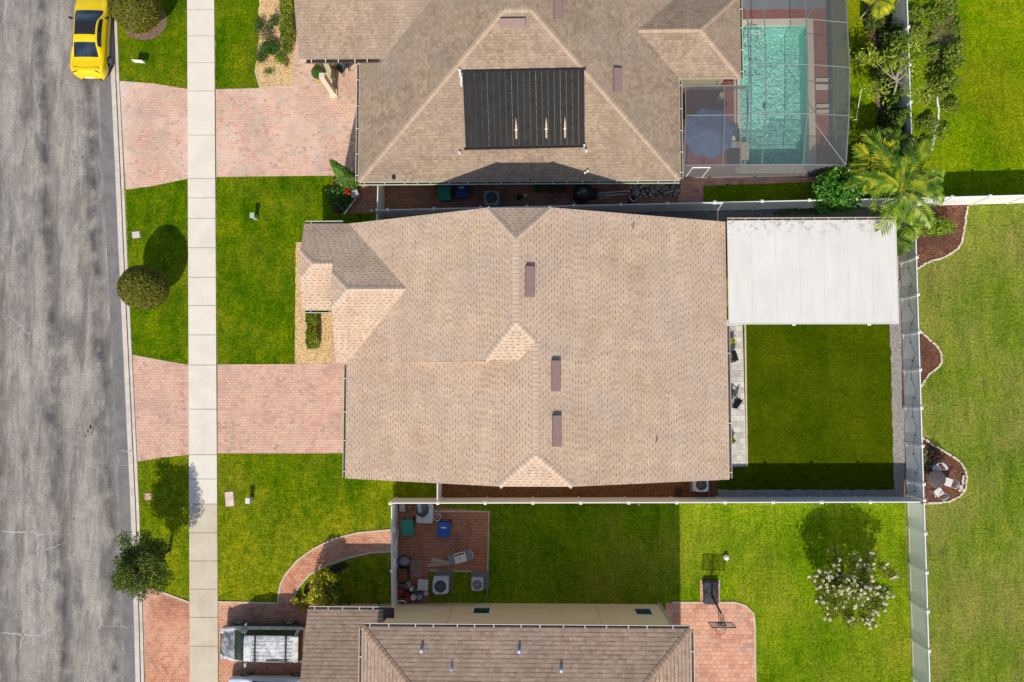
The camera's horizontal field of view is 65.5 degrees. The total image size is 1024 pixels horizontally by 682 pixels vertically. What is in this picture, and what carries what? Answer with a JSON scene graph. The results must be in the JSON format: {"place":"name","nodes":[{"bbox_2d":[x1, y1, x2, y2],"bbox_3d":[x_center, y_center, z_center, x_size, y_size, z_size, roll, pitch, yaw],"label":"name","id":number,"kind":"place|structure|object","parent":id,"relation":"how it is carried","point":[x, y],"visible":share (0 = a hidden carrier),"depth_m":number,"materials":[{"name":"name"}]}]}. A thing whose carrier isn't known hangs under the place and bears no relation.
{"place":"outdoors","nodes":[
{"label":"outdoors","id":0,"kind":"place"},
{"bbox_2d":[0,0,134,681],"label":"road","id":1,"kind":"structure","parent":0,"point":[66,613],"depth_m":43.70,"materials":[{"name":"asphalt"}]},
{"bbox_2d":[68,0,113,80],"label":"sports car","id":2,"kind":"object","parent":1,"relation":"on","point":[91,58],"visible":0.94,"depth_m":43.63,"materials":[{"name":"yellow paint"}]},
{"bbox_2d":[110,18,143,681],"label":"kerb","id":3,"kind":"structure","parent":1,"relation":"on","point":[128,378],"depth_m":43.66,"materials":[{"name":"concrete"}]},
{"bbox_2d":[117,0,186,88],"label":"lawn","id":4,"kind":"structure","parent":0,"point":[163,55],"depth_m":44.50,"materials":[{"name":"green plant"}]},
{"bbox_2d":[123,2,166,39],"bbox_3d":[-20.647,-17.989,44.612,2.629,0.001,2.301,0,87,1],"label":"rock ring","id":5,"kind":"object","parent":4,"relation":"on","point":[157,31],"visible":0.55,"depth_m":44.56,"materials":[{"name":"stone"}]},
{"bbox_2d":[107,0,162,33],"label":"topiary tree","id":6,"kind":"object","parent":5,"relation":"on","point":[139,15],"visible":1,"depth_m":42.01,"materials":[{"name":"green plant"}]},
{"bbox_2d":[120,81,187,189],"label":"driveway","id":7,"kind":"structure","parent":0,"point":[155,129],"depth_m":44.21,"materials":[{"name":"brick"}]},
{"bbox_2d":[126,179,188,364],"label":"lawn","id":8,"kind":"structure","parent":0,"point":[157,216],"depth_m":43.81,"materials":[{"name":"green plant"}]},
{"bbox_2d":[116,265,169,309],"bbox_3d":[-19.262,-2.777,41.996,2.569,3.429,2.362,0,87,1],"label":"topiary tree","id":9,"kind":"object","parent":8,"relation":"on","point":[151,281],"visible":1,"depth_m":40.92,"materials":[{"name":"green plant"}]},
{"bbox_2d":[133,355,189,460],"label":"driveway","id":10,"kind":"structure","parent":0,"point":[161,391],"depth_m":43.31,"materials":[{"name":"brick"}]},
{"bbox_2d":[138,455,188,505],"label":"lawn","id":11,"kind":"structure","parent":0,"point":[165,481],"depth_m":43.09,"materials":[{"name":"green plant"}]},
{"bbox_2d":[139,505,188,600],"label":"lawn","id":12,"kind":"structure","parent":0,"point":[170,523],"depth_m":42.91,"materials":[{"name":"green plant"}]},
{"bbox_2d":[110,529,174,601],"bbox_3d":[-18.392,11.262,40.581,3.060,4.584,3.597,0,87,1],"label":"street tree","id":13,"kind":"object","parent":12,"relation":"on","point":[139,561],"visible":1,"depth_m":39.52,"materials":[{"name":"green plant"}]},
{"bbox_2d":[143,589,189,681],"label":"driveway","id":14,"kind":"structure","parent":0,"point":[166,621],"depth_m":42.58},
{"bbox_2d":[187,0,217,681],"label":"sidewalk","id":15,"kind":"structure","parent":0,"point":[203,582],"depth_m":43.44,"materials":[{"name":"concrete"}]},
{"bbox_2d":[215,0,258,88],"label":"lawn","id":16,"kind":"structure","parent":0,"point":[236,38],"depth_m":44.42,"materials":[{"name":"green plant"}]},
{"bbox_2d":[218,333,346,452],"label":"driveway","id":17,"kind":"structure","parent":0,"point":[280,408],"depth_m":43.16,"materials":[{"name":"brick"}]},
{"bbox_2d":[216,5,359,176],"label":"driveway","id":18,"kind":"structure","parent":0,"point":[305,125],"depth_m":44.05,"materials":[{"name":"brick"}]},
{"bbox_2d":[216,176,383,363],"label":"lawn","id":19,"kind":"structure","parent":0,"point":[256,267],"depth_m":43.68,"materials":[{"name":"green plant"}]},
{"bbox_2d":[218,602,390,681],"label":"driveway","id":20,"kind":"structure","parent":0,"point":[230,613],"depth_m":42.50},
{"bbox_2d":[220,621,305,666],"bbox_3d":[-13.048,15.804,41.547,4.489,1.820,2.260,0,87,1],"label":"suv","id":21,"kind":"object","parent":20,"relation":"on","point":[243,641],"visible":0.91,"depth_m":40.89,"materials":[{"name":"silver paint"}]},
{"bbox_2d":[228,672,300,681],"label":"sedan","id":22,"kind":"object","parent":20,"relation":"on","point":[251,677],"visible":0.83,"depth_m":41.58,"materials":[{"name":"paint"}]},
{"bbox_2d":[217,453,436,504],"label":"lawn","id":23,"kind":"structure","parent":0,"point":[260,478],"depth_m":42.93,"materials":[{"name":"green plant"}]},
{"bbox_2d":[223,490,235,507],"bbox_3d":[-15.229,8.510,42.924,0.560,0.056,0.880,-10,86,1],"label":"utility cover","id":24,"kind":"object","parent":23,"relation":"on","point":[229,497],"visible":1,"depth_m":42.91,"materials":[{"name":"concrete"}]},
{"bbox_2d":[217,491,441,602],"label":"lawn","id":25,"kind":"structure","parent":0,"point":[263,548],"depth_m":42.73,"materials":[{"name":"green plant"}]},
{"bbox_2d":[279,531,390,603],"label":"path","id":26,"kind":"structure","parent":0,"point":[323,555],"depth_m":42.62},
{"bbox_2d":[392,504,487,602],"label":"patio","id":27,"kind":"structure","parent":0,"point":[468,531],"depth_m":42.52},
{"bbox_2d":[390,504,398,607],"bbox_3d":[-6.103,11.140,41.611,0.253,1.940,5.240,0,87,1],"label":"fence","id":28,"kind":"object","parent":27,"relation":"on","point":[394,531],"visible":0.88,"depth_m":41.37,"materials":[{"name":"white plastic"}]},
{"bbox_2d":[400,516,414,535],"bbox_3d":[-5.462,9.762,42.106,0.660,1.077,0.860,-7,87,1],"label":"wheeled bin","id":29,"kind":"object","parent":27,"relation":"on","point":[407,527],"visible":1,"depth_m":41.58,"materials":[{"name":"green plastic"}]},
{"bbox_2d":[416,504,433,522],"bbox_3d":[-4.580,9.111,42.302,0.860,0.725,1.000,2,87,2],"label":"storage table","id":30,"kind":"object","parent":27,"relation":"on","point":[428,518],"visible":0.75,"depth_m":41.93,"materials":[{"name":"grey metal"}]},
{"bbox_2d":[433,570,453,597],"bbox_3d":[-3.623,12.915,41.976,1.022,0.846,1.458,0,87,1],"label":"air conditioner","id":31,"kind":"object","parent":27,"relation":"on","point":[442,581],"visible":1,"depth_m":41.63,"materials":[{"name":"metal"}]},
{"bbox_2d":[437,519,450,537],"bbox_3d":[-3.547,9.867,42.051,0.660,1.082,0.860,1,87,1],"label":"wheeled bin","id":32,"kind":"object","parent":27,"relation":"on","point":[443,529],"visible":1,"depth_m":41.52,"materials":[{"name":"blue plastic"}]},
{"bbox_2d":[448,549,472,564],"bbox_3d":[-2.664,11.363,42.057,1.335,0.860,0.520,-15,86,0],"label":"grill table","id":33,"kind":"object","parent":27,"relation":"on","point":[459,557],"visible":1,"depth_m":41.71,"materials":[{"name":"white paint"}]},
{"bbox_2d":[471,571,488,596],"bbox_3d":[-1.701,12.903,42.031,0.950,0.646,1.398,0,87,1],"label":"air conditioner","id":34,"kind":"object","parent":27,"relation":"on","point":[479,580],"visible":1,"depth_m":42.26,"materials":[{"name":"metal"}]},
{"bbox_2d":[298,206,731,488],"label":"house","id":35,"kind":"structure","parent":0,"point":[549,346],"depth_m":38.42,"materials":[{"name":"beige"}]},
{"bbox_2d":[343,184,703,212],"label":"side path","id":36,"kind":"structure","parent":0,"point":[411,196],"depth_m":43.57,"materials":[{"name":"brick"}]},
{"bbox_2d":[377,185,384,209],"bbox_3d":[-7.045,-7.749,42.775,0.055,1.800,1.530,1,87,1],"label":"fence","id":37,"kind":"object","parent":36,"relation":"on","point":[380,195],"visible":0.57,"depth_m":42.62,"materials":[{"name":"white plastic"}]},
{"bbox_2d":[438,185,451,201],"bbox_3d":[-3.586,-7.922,43.091,0.660,1.077,0.860,-2,87,1],"label":"wheeled bin","id":38,"kind":"object","parent":36,"relation":"on","point":[445,191],"visible":0.94,"depth_m":42.56,"materials":[{"name":"green plastic"}]},
{"bbox_2d":[456,185,467,198],"bbox_3d":[-2.677,-8.074,43.076,0.660,1.082,0.860,-1,87,1],"label":"wheeled bin","id":39,"kind":"object","parent":36,"relation":"on","point":[461,191],"visible":0.77,"depth_m":42.54,"materials":[{"name":"blue plastic"}]},
{"bbox_2d":[483,190,502,206],"bbox_3d":[-1.028,-7.516,43.104,1.122,0.846,1.303,0,87,1],"label":"air conditioner","id":40,"kind":"object","parent":36,"relation":"on","point":[491,198],"visible":0.93,"depth_m":42.73,"materials":[{"name":"metal"}]},
{"bbox_2d":[631,181,680,197],"bbox_3d":[7.838,-8.236,43.346,2.767,0.001,0.906,0,87,1],"label":"gravel patch","id":41,"kind":"object","parent":36,"relation":"on","point":[666,190],"visible":0.79,"depth_m":43.34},
{"bbox_2d":[598,188,639,203],"bbox_3d":[5.652,-7.799,43.093,2.458,0.620,0.824,0,87,1],"label":"pool plumbing","id":42,"kind":"object","parent":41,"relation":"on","point":[635,193],"visible":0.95,"depth_m":42.94,"materials":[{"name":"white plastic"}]},
{"bbox_2d":[119,4,1023,681],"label":"ground","id":43,"kind":"structure","parent":0,"point":[971,308],"depth_m":42.19,"materials":[{"name":"green plant"}]},
{"bbox_2d":[255,0,293,85],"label":"rock bed","id":44,"kind":"object","parent":43,"relation":"on","point":[282,76],"visible":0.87,"depth_m":44.29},
{"bbox_2d":[254,41,283,59],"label":"garden plant","id":45,"kind":"object","parent":44,"relation":"on","point":[269,46],"visible":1,"depth_m":43.80,"materials":[{"name":"green plant"}]},
{"bbox_2d":[278,0,296,43],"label":"hedge","id":46,"kind":"object","parent":44,"relation":"on","point":[287,28],"visible":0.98,"depth_m":43.57,"materials":[{"name":"green plant"}]},
{"bbox_2d":[295,242,332,363],"bbox_3d":[-10.814,-2.085,43.458,2.116,0.040,6.688,0,87,1],"label":"rock bed","id":47,"kind":"object","parent":43,"relation":"on","point":[305,355],"visible":0.67,"depth_m":43.34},
{"bbox_2d":[305,313,320,349],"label":"hedge","id":48,"kind":"object","parent":47,"relation":"on","point":[311,319],"visible":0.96,"depth_m":42.66,"materials":[{"name":"green plant"}]},
{"bbox_2d":[301,562,348,601],"bbox_3d":[-10.123,12.911,42.561,1.409,0.001,3.020,32,88,3],"label":"soil bed","id":49,"kind":"object","parent":43,"relation":"on","point":[340,567],"visible":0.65,"depth_m":42.58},
{"bbox_2d":[306,567,340,605],"bbox_3d":[-9.788,12.998,41.241,1.854,2.727,2.593,0,87,1],"label":"croton shrub","id":50,"kind":"object","parent":49,"relation":"on","point":[314,592],"visible":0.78,"depth_m":40.93,"materials":[{"name":"green plant"}]},
{"bbox_2d":[333,176,358,213],"bbox_3d":[-9.088,-8.131,43.756,1.468,0.001,2.298,0,87,1],"label":"soil bed","id":51,"kind":"object","parent":43,"relation":"on","point":[337,210],"visible":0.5,"depth_m":43.72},
{"bbox_2d":[324,185,352,209],"bbox_3d":[-9.440,-7.873,43.290,1.690,1.048,1.502,0,87,1],"label":"flowering plant","id":52,"kind":"object","parent":51,"relation":"on","point":[336,196],"visible":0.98,"depth_m":43.26,"materials":[{"name":"green plant"}]},
{"bbox_2d":[329,159,358,190],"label":"cypress tree","id":53,"kind":"object","parent":51,"relation":"on","point":[345,176],"visible":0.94,"depth_m":41.65,"materials":[{"name":"green plant"}]},
{"bbox_2d":[153,69,755,681],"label":"path edging","id":54,"kind":"object","parent":43,"relation":"on","point":[479,511],"visible":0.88,"depth_m":42.56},
{"bbox_2d":[300,602,694,681],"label":"house","id":55,"kind":"structure","parent":43,"relation":"on","point":[480,642],"depth_m":36.17,"materials":[{"name":"brown"}]},
{"bbox_2d":[294,0,743,185],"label":"house","id":56,"kind":"structure","parent":43,"relation":"on","point":[495,92],"depth_m":40.32,"materials":[{"name":"tile"}]},
{"bbox_2d":[442,480,717,497],"bbox_3d":[3.606,7.729,42.534,14.808,0.001,1.418,0,87,1],"label":"mulch bed","id":57,"kind":"object","parent":43,"relation":"on","point":[666,489],"visible":0.43,"depth_m":42.51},
{"bbox_2d":[689,481,709,496],"bbox_3d":[9.970,7.697,41.977,1.062,0.796,1.273,0,87,1],"label":"air conditioner","id":58,"kind":"object","parent":57,"relation":"on","point":[698,486],"visible":0.66,"depth_m":41.62,"materials":[{"name":"metal"}]},
{"bbox_2d":[385,209,897,229],"bbox_3d":[6.866,-6.558,43.290,28.624,0.001,1.210,0,87,1],"label":"gravel strip","id":59,"kind":"object","parent":43,"relation":"on","point":[719,215],"visible":0.2,"depth_m":43.17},
{"bbox_2d":[376,196,914,218],"bbox_3d":[6.885,-7.087,42.361,28.049,1.940,0.155,-1,87,1],"label":"fence","id":60,"kind":"object","parent":43,"relation":"on","point":[655,207],"visible":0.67,"depth_m":42.12,"materials":[{"name":"white plastic"}]},
{"bbox_2d":[389,496,920,504],"bbox_3d":[7.196,8.291,41.457,27.008,1.940,0.155,0,87,1],"label":"fence","id":61,"kind":"object","parent":43,"relation":"on","point":[677,500],"visible":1,"depth_m":41.31,"materials":[{"name":"white plastic"}]},
{"bbox_2d":[682,88,733,164],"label":"pool deck","id":62,"kind":"structure","parent":43,"relation":"on","point":[697,100],"depth_m":43.56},
{"bbox_2d":[683,108,734,158],"bbox_3d":[10.215,-10.748,42.123,2.550,2.680,2.550,-34,86,-1],"label":"patio umbrella","id":63,"kind":"object","parent":62,"relation":"on","point":[704,133],"visible":0.97,"depth_m":41.15,"materials":[{"name":"blue fabric"}]},
{"bbox_2d":[728,141,740,163],"bbox_3d":[11.991,-10.062,43.079,0.660,0.606,1.361,0,87,1],"label":"sun lounger","id":64,"kind":"object","parent":62,"relation":"on","point":[734,154],"visible":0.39,"depth_m":42.95,"materials":[{"name":"black plastic"}]},
{"bbox_2d":[700,580,719,601],"bbox_3d":[10.459,13.246,42.038,1.059,0.001,1.236,0,87,1],"label":"patio pad","id":65,"kind":"object","parent":43,"relation":"on","point":[701,592],"visible":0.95,"depth_m":42.04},
{"bbox_2d":[702,580,735,634],"bbox_3d":[10.428,13.617,40.525,1.208,3.024,2.188,0,87,1],"label":"basketball hoop","id":66,"kind":"object","parent":65,"relation":"on","point":[710,593],"visible":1,"depth_m":41.74,"materials":[{"name":"black metal"}]},
{"bbox_2d":[683,0,849,177],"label":"pool enclosure","id":67,"kind":"object","parent":43,"relation":"on","point":[838,62],"visible":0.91,"depth_m":41.61,"materials":[{"name":"grey"}]},
{"bbox_2d":[740,25,808,163],"bbox_3d":[14.331,-13.395,44.137,3.670,1.270,7.780,0,87,1],"label":"pool basin","id":68,"kind":"object","parent":43,"relation":"in","point":[786,92],"visible":0.78,"depth_m":44.60,"materials":[{"name":"liquid"}]},
{"bbox_2d":[733,18,828,163],"bbox_3d":[14.763,-13.435,43.440,5.283,0.115,8.496,0,87,1],"label":"pool coping","id":69,"kind":"object","parent":43,"relation":"on","point":[812,87],"visible":0.49,"depth_m":43.44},
{"bbox_2d":[742,0,824,9],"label":"pool deck","id":70,"kind":"structure","parent":43,"relation":"on","point":[777,4],"depth_m":43.79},
{"bbox_2d":[742,9,825,25],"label":"pool deck","id":71,"kind":"structure","parent":43,"relation":"on","point":[791,13],"depth_m":43.75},
{"bbox_2d":[718,307,893,489],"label":"turf","id":72,"kind":"structure","parent":43,"relation":"on","point":[819,406],"depth_m":42.47,"materials":[{"name":"green plant"}]},
{"bbox_2d":[727,217,898,325],"bbox_3d":[15.133,-3.453,41.456,8.435,2.925,5.418,0,87,1],"label":"patio cover","id":73,"kind":"object","parent":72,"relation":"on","point":[793,271],"visible":0.95,"depth_m":40.02,"materials":[{"name":"metal"}]},
{"bbox_2d":[718,256,904,496],"bbox_3d":[15.807,1.890,42.582,10.549,0.001,12.992,0,87,1],"label":"gravel strip","id":74,"kind":"object","parent":43,"relation":"on","point":[898,423],"visible":0.77,"depth_m":42.29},
{"bbox_2d":[808,25,828,163],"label":"pool deck","id":75,"kind":"structure","parent":43,"relation":"on","point":[821,120],"depth_m":43.44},
{"bbox_2d":[863,0,885,114],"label":"soil bed","id":76,"kind":"object","parent":43,"relation":"on","point":[873,35],"visible":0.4,"depth_m":43.52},
{"bbox_2d":[870,58,897,83],"bbox_3d":[20.024,-14.494,42.584,1.359,1.827,1.105,0,87,1],"label":"shrub","id":77,"kind":"object","parent":76,"relation":"on","point":[878,75],"visible":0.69,"depth_m":42.60,"materials":[{"name":"green plant"}]},
{"bbox_2d":[878,0,896,211],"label":"soil bed","id":78,"kind":"object","parent":43,"relation":"on","point":[888,25],"visible":0.16,"depth_m":43.15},
{"bbox_2d":[874,26,902,149],"bbox_3d":[20.283,-13.750,42.640,1.280,1.530,7.602,0,87,1],"label":"ground cover","id":79,"kind":"object","parent":78,"relation":"on","point":[883,46],"visible":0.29,"depth_m":42.90,"materials":[{"name":"green plant"}]},
{"bbox_2d":[882,0,914,149],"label":"ground cover","id":80,"kind":"object","parent":78,"relation":"on","point":[900,116],"visible":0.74,"depth_m":41.78,"materials":[{"name":"green plant"}]},
{"bbox_2d":[881,139,945,209],"bbox_3d":[20.715,-8.443,41.772,3.311,2.607,3.090,-26,86,0],"label":"palm tree","id":81,"kind":"object","parent":78,"relation":"on","point":[939,172],"visible":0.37,"depth_m":40.73,"materials":[{"name":"green plant"}]},
{"bbox_2d":[891,0,913,196],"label":"fence","id":82,"kind":"object","parent":43,"relation":"on","point":[900,16],"visible":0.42,"depth_m":42.08,"materials":[{"name":"white plastic"}]},
{"bbox_2d":[885,200,924,241],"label":"palm tree","id":83,"kind":"object","parent":43,"relation":"on","point":[910,232],"visible":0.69,"depth_m":40.86,"materials":[{"name":"green plant"}]},
{"bbox_2d":[896,226,913,255],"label":"shrub","id":84,"kind":"object","parent":43,"relation":"on","point":[901,247],"visible":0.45,"depth_m":41.34,"materials":[{"name":"green plant"}]},
{"bbox_2d":[899,204,925,501],"bbox_3d":[20.861,0.529,41.580,0.164,1.940,15.338,0,87,1],"label":"fence","id":85,"kind":"object","parent":43,"relation":"on","point":[906,298],"visible":0.9,"depth_m":41.46,"materials":[{"name":"white plastic"}]},
{"bbox_2d":[907,503,930,681],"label":"fence","id":86,"kind":"object","parent":43,"relation":"on","point":[918,573],"visible":0.98,"depth_m":40.85,"materials":[{"name":"white plastic"}]},
{"bbox_2d":[901,314,940,408],"bbox_3d":[21.821,0.898,42.497,2.132,0.040,5.464,0,87,1],"label":"mulch bed","id":87,"kind":"object","parent":43,"relation":"on","point":[930,360],"visible":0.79,"depth_m":42.47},
{"bbox_2d":[899,205,966,280],"bbox_3d":[22.645,-5.300,42.838,3.754,0.040,4.178,0,87,1],"label":"mulch bed","id":88,"kind":"object","parent":43,"relation":"on","point":[932,247],"visible":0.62,"depth_m":42.82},
{"bbox_2d":[921,216,957,237],"bbox_3d":[22.501,-6.036,42.170,2.024,1.452,1.136,-9,86,1],"label":"shrub","id":89,"kind":"object","parent":88,"relation":"on","point":[940,226],"visible":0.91,"depth_m":41.80,"materials":[{"name":"green plant"}]},
{"bbox_2d":[917,206,968,269],"bbox_3d":[23.487,-5.181,42.776,1.118,0.070,4.592,40,88,3],"label":"bed edging","id":90,"kind":"object","parent":88,"relation":"on","point":[958,247],"visible":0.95,"depth_m":42.73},
{"bbox_2d":[904,428,966,502],"bbox_3d":[22.382,6.441,42.160,3.271,0.040,4.272,0,87,1],"label":"mulch bed","id":91,"kind":"object","parent":43,"relation":"on","point":[955,470],"visible":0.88,"depth_m":42.08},
{"bbox_2d":[924,470,945,487],"bbox_3d":[22.097,7.195,41.766,0.940,0.746,0.940,0,87,1],"label":"round table","id":92,"kind":"object","parent":91,"relation":"on","point":[936,478],"visible":0.98,"depth_m":41.39,"materials":[{"name":"black plastic"}]},
{"bbox_2d":[923,437,967,504],"bbox_3d":[22.871,6.823,42.091,2.424,0.070,3.615,0,87,1],"label":"bed edging","id":93,"kind":"object","parent":91,"relation":"on","point":[958,460],"visible":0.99,"depth_m":42.01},
{"bbox_2d":[915,194,1023,205],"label":"fence","id":94,"kind":"object","parent":43,"relation":"on","point":[973,200],"visible":0.71,"depth_m":41.88,"materials":[{"name":"white plastic"}]},
{"bbox_2d":[573,184,597,203],"bbox_3d":[3.954,-8.002,42.910,1.336,1.050,1.040,0,87,1],"label":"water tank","id":95,"kind":"object","parent":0,"point":[584,193],"visible":0.95,"depth_m":42.55,"materials":[{"name":"black plastic"}]},
{"bbox_2d":[429,503,911,681],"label":"lawn","id":96,"kind":"structure","parent":0,"point":[663,554],"depth_m":42.15,"materials":[{"name":"green plant"}]},
{"bbox_2d":[808,544,899,629],"bbox_3d":[17.087,12.359,40.087,4.611,3.745,4.141,0,87,1],"label":"flowering tree","id":97,"kind":"object","parent":96,"relation":"on","point":[859,589],"visible":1,"depth_m":39.53,"materials":[{"name":"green plant"}]},
{"bbox_2d":[666,603,754,681],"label":"patio","id":98,"kind":"structure","parent":0,"point":[727,655],"depth_m":41.88,"materials":[{"name":"brick"}]},
{"bbox_2d":[727,320,745,464],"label":"patio","id":99,"kind":"structure","parent":0,"point":[738,417],"depth_m":42.59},
{"bbox_2d":[678,177,823,202],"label":"side path","id":100,"kind":"structure","parent":0,"point":[691,190],"depth_m":43.28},
{"bbox_2d":[704,0,880,209],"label":"lawn","id":101,"kind":"structure","parent":0,"point":[867,115],"depth_m":43.30,"materials":[{"name":"green plant"}]},
{"bbox_2d":[809,165,864,214],"bbox_3d":[16.966,-7.790,41.666,2.818,2.926,2.589,0,87,1],"label":"shrub","id":102,"kind":"object","parent":101,"relation":"on","point":[833,180],"visible":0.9,"depth_m":41.03,"materials":[{"name":"green plant"}]},
{"bbox_2d":[843,139,900,193],"bbox_3d":[18.552,-8.857,41.627,2.810,3.049,2.604,0,87,1],"label":"palm tree","id":103,"kind":"object","parent":101,"relation":"on","point":[862,164],"visible":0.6,"depth_m":40.53,"materials":[{"name":"green plant"}]},
{"bbox_2d":[863,9,886,33],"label":"shrub","id":104,"kind":"object","parent":101,"relation":"on","point":[872,21],"visible":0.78,"depth_m":42.69,"materials":[{"name":"green plant"}]},
{"bbox_2d":[852,34,933,109],"bbox_3d":[19.882,-13.734,42.058,4.029,2.778,4.027,-16,86,0],"label":"frangipani tree","id":105,"kind":"object","parent":101,"relation":"on","point":[878,58],"visible":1,"depth_m":41.36,"materials":[{"name":"green plant"}]},
{"bbox_2d":[843,129,944,236],"bbox_3d":[19.232,-8.103,41.077,4.794,4.052,5.944,-19,86,0],"label":"palm tree","id":106,"kind":"object","parent":101,"relation":"on","point":[911,163],"visible":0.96,"depth_m":39.75,"materials":[{"name":"green plant"}]},
{"bbox_2d":[860,0,894,19],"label":"palm tree","id":107,"kind":"object","parent":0,"point":[882,6],"visible":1,"depth_m":41.65,"materials":[{"name":"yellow plant"}]},
{"bbox_2d":[866,125,913,160],"bbox_3d":[19.639,-10.013,41.893,2.472,2.599,2.362,0,87,1],"label":"tree","id":108,"kind":"object","parent":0,"point":[902,139],"visible":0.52,"depth_m":41.01,"materials":[{"name":"green plant"}]},
{"bbox_2d":[907,0,1023,203],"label":"lawn","id":109,"kind":"structure","parent":0,"point":[979,150],"depth_m":43.22,"materials":[{"name":"green plant"}]},
{"bbox_2d":[908,0,965,151],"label":"shrubs","id":110,"kind":"object","parent":109,"relation":"on","point":[919,32],"visible":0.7,"depth_m":43.11,"materials":[{"name":"green plant"}]},
{"bbox_2d":[929,0,959,118],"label":"shrub","id":111,"kind":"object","parent":109,"relation":"on","point":[944,36],"depth_m":43.17,"materials":[{"name":"green plant"}]},
{"bbox_2d":[929,71,963,95],"bbox_3d":[23.170,-13.814,42.590,1.380,1.486,1.396,-31,86,-1],"label":"shrub","id":112,"kind":"object","parent":109,"relation":"on","point":[946,83],"visible":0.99,"depth_m":42.31,"materials":[{"name":"green plant"}]},
{"bbox_2d":[943,42,965,70],"bbox_3d":[23.625,-15.235,42.658,1.454,1.493,1.255,43,88,3],"label":"shrub","id":113,"kind":"object","parent":109,"relation":"on","point":[952,54],"visible":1,"depth_m":42.39,"materials":[{"name":"green plant"}]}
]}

